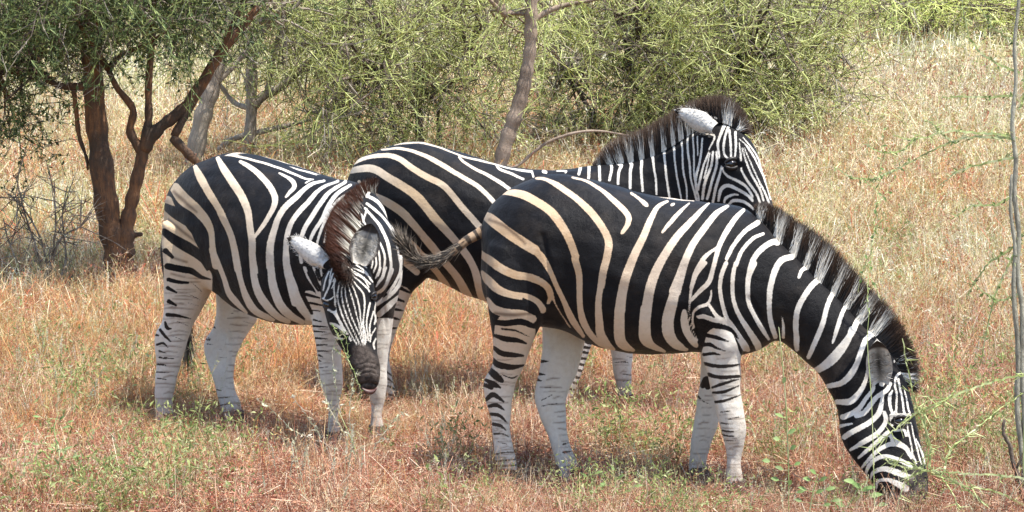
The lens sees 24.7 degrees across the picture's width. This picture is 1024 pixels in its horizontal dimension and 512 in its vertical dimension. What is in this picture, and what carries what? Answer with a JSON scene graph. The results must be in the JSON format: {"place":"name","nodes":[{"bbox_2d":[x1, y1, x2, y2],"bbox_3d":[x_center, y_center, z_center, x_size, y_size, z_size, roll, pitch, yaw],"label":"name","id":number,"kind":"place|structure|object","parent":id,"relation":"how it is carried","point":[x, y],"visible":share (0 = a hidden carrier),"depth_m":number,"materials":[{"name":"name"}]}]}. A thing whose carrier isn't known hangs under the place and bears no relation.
{"place":"outdoors","nodes":[
{"label":"outdoors","id":0,"kind":"place"},
{"bbox_2d":[331,324,362,401],"bbox_3d":[-0.717,0.466,10.196,0.144,0.348,0.036,0,5,0],"label":"chewed sprig","id":1,"kind":"object","parent":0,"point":[348,356],"visible":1,"depth_m":10.19,"materials":[{"name":"green plant"}]},
{"bbox_2d":[0,209,1023,511],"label":"ground","id":2,"kind":"structure","parent":0,"point":[598,465],"depth_m":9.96,"materials":[{"name":"beige plant"}]},
{"bbox_2d":[17,452,66,502],"bbox_3d":[-1.891,0.920,9.405,0.241,0.281,0.024,0,5,0],"label":"leafy herb","id":3,"kind":"object","parent":2,"relation":"on","point":[33,473],"visible":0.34,"depth_m":9.40,"materials":[{"name":"green plant"}]},
{"bbox_2d":[23,413,79,478],"bbox_3d":[-1.845,0.766,9.391,0.235,0.280,0.023,0,5,0],"label":"leafy herb","id":4,"kind":"object","parent":2,"relation":"on","point":[35,443],"visible":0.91,"depth_m":9.39,"materials":[{"name":"green plant"}]},
{"bbox_2d":[0,132,131,289],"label":"dry shrub","id":5,"kind":"object","parent":2,"relation":"on","point":[42,244],"visible":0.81,"depth_m":16.34,"materials":[{"name":"brown plant"}]},
{"bbox_2d":[163,475,175,504],"bbox_3d":[-1.363,0.962,9.410,0.100,0.182,0.033,1,5,8],"label":"leafy herb","id":6,"kind":"object","parent":2,"relation":"on","point":[174,480],"visible":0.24,"depth_m":9.40,"materials":[{"name":"green plant"}]},
{"bbox_2d":[0,0,383,291],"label":"thorn tree","id":7,"kind":"object","parent":2,"relation":"on","point":[89,21],"visible":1,"depth_m":16.42,"materials":[{"name":"green plant"}]},
{"bbox_2d":[104,0,437,169],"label":"grey thorn tree","id":8,"kind":"object","parent":2,"relation":"on","point":[202,119],"visible":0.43,"depth_m":21.71,"materials":[{"name":"green plant"}]},
{"bbox_2d":[154,153,403,448],"bbox_3d":[-1.079,0.205,11.301,0.760,1.393,2.072,-4,6,-40],"label":"zebra","id":9,"kind":"object","parent":2,"relation":"on","point":[248,239],"visible":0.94,"depth_m":11.05,"materials":[{"name":"fur"}]},
{"bbox_2d":[194,0,465,162],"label":"grey thorn tree","id":10,"kind":"object","parent":2,"relation":"on","point":[251,124],"visible":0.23,"depth_m":22.92,"materials":[{"name":"green plant"}]},
{"bbox_2d":[257,330,408,466],"bbox_3d":[-0.782,0.649,10.245,0.673,0.661,0.057,0,5,0],"label":"pale wiry herb","id":11,"kind":"object","parent":2,"relation":"on","point":[326,402],"visible":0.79,"depth_m":10.25,"materials":[{"name":"beige plant"}]},
{"bbox_2d":[222,0,609,172],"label":"green thorn bush","id":12,"kind":"object","parent":2,"relation":"on","point":[418,83],"visible":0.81,"depth_m":21.80,"materials":[{"name":"green plant"}]},
{"bbox_2d":[0,286,1021,511],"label":"green herbs","id":13,"kind":"object","parent":2,"relation":"on","point":[227,483],"visible":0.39,"depth_m":10.28,"materials":[{"name":"plant"}]},
{"bbox_2d":[0,264,1023,511],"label":"russet stalks","id":14,"kind":"object","parent":2,"relation":"on","point":[330,452],"visible":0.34,"depth_m":10.45,"materials":[{"name":"brown plant"}]},
{"bbox_2d":[0,80,1023,307],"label":"dry grass","id":15,"kind":"structure","parent":2,"relation":"on","point":[157,204],"depth_m":20.52,"materials":[{"name":"beige plant"}]},
{"bbox_2d":[0,289,1023,511],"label":"litter layer","id":16,"kind":"object","parent":2,"relation":"on","point":[267,505],"visible":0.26,"depth_m":10.36,"materials":[{"name":"brown plant"}]},
{"bbox_2d":[0,27,1023,372],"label":"tall pale grass","id":17,"kind":"structure","parent":2,"relation":"on","point":[1002,123],"depth_m":22.11,"materials":[{"name":"beige plant"}]},
{"bbox_2d":[0,50,1023,308],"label":"russet patches","id":18,"kind":"object","parent":2,"relation":"on","point":[158,262],"visible":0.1,"depth_m":21.15,"materials":[{"name":"brown plant"}]},
{"bbox_2d":[0,47,1023,309],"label":"green herbs","id":19,"kind":"object","parent":2,"relation":"on","point":[540,165],"visible":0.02,"depth_m":18.06,"materials":[{"name":"green plant"}]},
{"bbox_2d":[1,0,1023,105],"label":"pale grass","id":20,"kind":"structure","parent":2,"relation":"on","point":[956,44],"depth_m":33.66,"materials":[{"name":"beige plant"}]},
{"bbox_2d":[12,273,1014,511],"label":"pale seed heads","id":21,"kind":"object","parent":2,"relation":"on","point":[426,435],"visible":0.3,"depth_m":10.79,"materials":[{"name":"beige plant"}]},
{"bbox_2d":[391,0,670,167],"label":"leaning tree","id":22,"kind":"object","parent":2,"relation":"on","point":[528,12],"visible":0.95,"depth_m":20.73,"materials":[{"name":"green plant"}]},
{"bbox_2d":[44,2,1023,97],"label":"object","id":23,"kind":"object","parent":2,"relation":"on","point":[815,46],"visible":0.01,"depth_m":32.49,"materials":[{"name":"plant"}]},
{"bbox_2d":[341,92,772,412],"bbox_3d":[0.176,-0.010,12.201,2.467,1.714,0.660,1,5,14],"label":"zebra","id":24,"kind":"object","parent":2,"relation":"on","point":[435,198],"visible":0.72,"depth_m":11.99,"materials":[{"name":"fur"}]},
{"bbox_2d":[576,456,602,505],"bbox_3d":[0.316,0.933,9.457,0.130,0.253,0.021,0,5,0],"label":"leafy herb","id":25,"kind":"object","parent":2,"relation":"on","point":[589,460],"visible":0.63,"depth_m":9.45,"materials":[{"name":"green plant"}]},
{"bbox_2d":[590,466,642,505],"bbox_3d":[0.419,0.958,9.409,0.219,0.234,0.020,0,5,0],"label":"leafy herb","id":26,"kind":"object","parent":2,"relation":"on","point":[619,477],"visible":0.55,"depth_m":9.40,"materials":[{"name":"green plant"}]},
{"bbox_2d":[387,174,927,511],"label":"zebra","id":27,"kind":"object","parent":2,"relation":"on","point":[571,265],"visible":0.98,"depth_m":9.69,"materials":[{"name":"fur"}]},
{"bbox_2d":[444,0,918,158],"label":"dense thorn bush","id":28,"kind":"object","parent":2,"relation":"on","point":[636,31],"visible":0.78,"depth_m":23.72,"materials":[{"name":"green plant"}]},
{"bbox_2d":[762,330,804,509],"bbox_3d":[1.079,0.675,9.283,0.172,0.795,0.023,0,5,0],"label":"leafy herb","id":29,"kind":"object","parent":2,"relation":"on","point":[776,438],"visible":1,"depth_m":9.29,"materials":[{"name":"green plant"}]},
{"bbox_2d":[795,469,841,511],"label":"leafy herb","id":30,"kind":"object","parent":2,"relation":"on","point":[818,491],"visible":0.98,"depth_m":9.21,"materials":[{"name":"green plant"}]},
{"bbox_2d":[836,478,887,511],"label":"leafy herb","id":31,"kind":"object","parent":2,"relation":"on","point":[857,485],"visible":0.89,"depth_m":9.26,"materials":[{"name":"green plant"}]},
{"bbox_2d":[727,42,1023,135],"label":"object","id":32,"kind":"object","parent":2,"relation":"on","point":[955,87],"visible":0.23,"depth_m":28.86,"materials":[{"name":"beige plant"}]},
{"bbox_2d":[857,127,895,511],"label":"climbing shoot","id":33,"kind":"object","parent":2,"relation":"on","point":[873,237],"visible":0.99,"depth_m":9.24,"materials":[{"name":"green plant"}]},
{"bbox_2d":[784,0,1023,48],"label":"distant bush","id":34,"kind":"object","parent":2,"relation":"on","point":[938,8],"visible":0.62,"depth_m":37.58,"materials":[{"name":"green plant"}]},
{"bbox_2d":[834,0,1023,485],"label":"thorny sapling","id":35,"kind":"object","parent":2,"relation":"on","point":[1019,337],"visible":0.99,"depth_m":9.36,"materials":[{"name":"green plant"}]},
{"bbox_2d":[858,338,1023,511],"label":"thorny shoot","id":36,"kind":"object","parent":2,"relation":"on","point":[929,455],"visible":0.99,"depth_m":9.15,"materials":[{"name":"beige plant"}]},
{"bbox_2d":[1002,419,1023,507],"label":"dead stick","id":37,"kind":"object","parent":2,"relation":"on","point":[1010,447],"visible":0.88,"depth_m":9.30,"materials":[{"name":"wood"}]}
]}

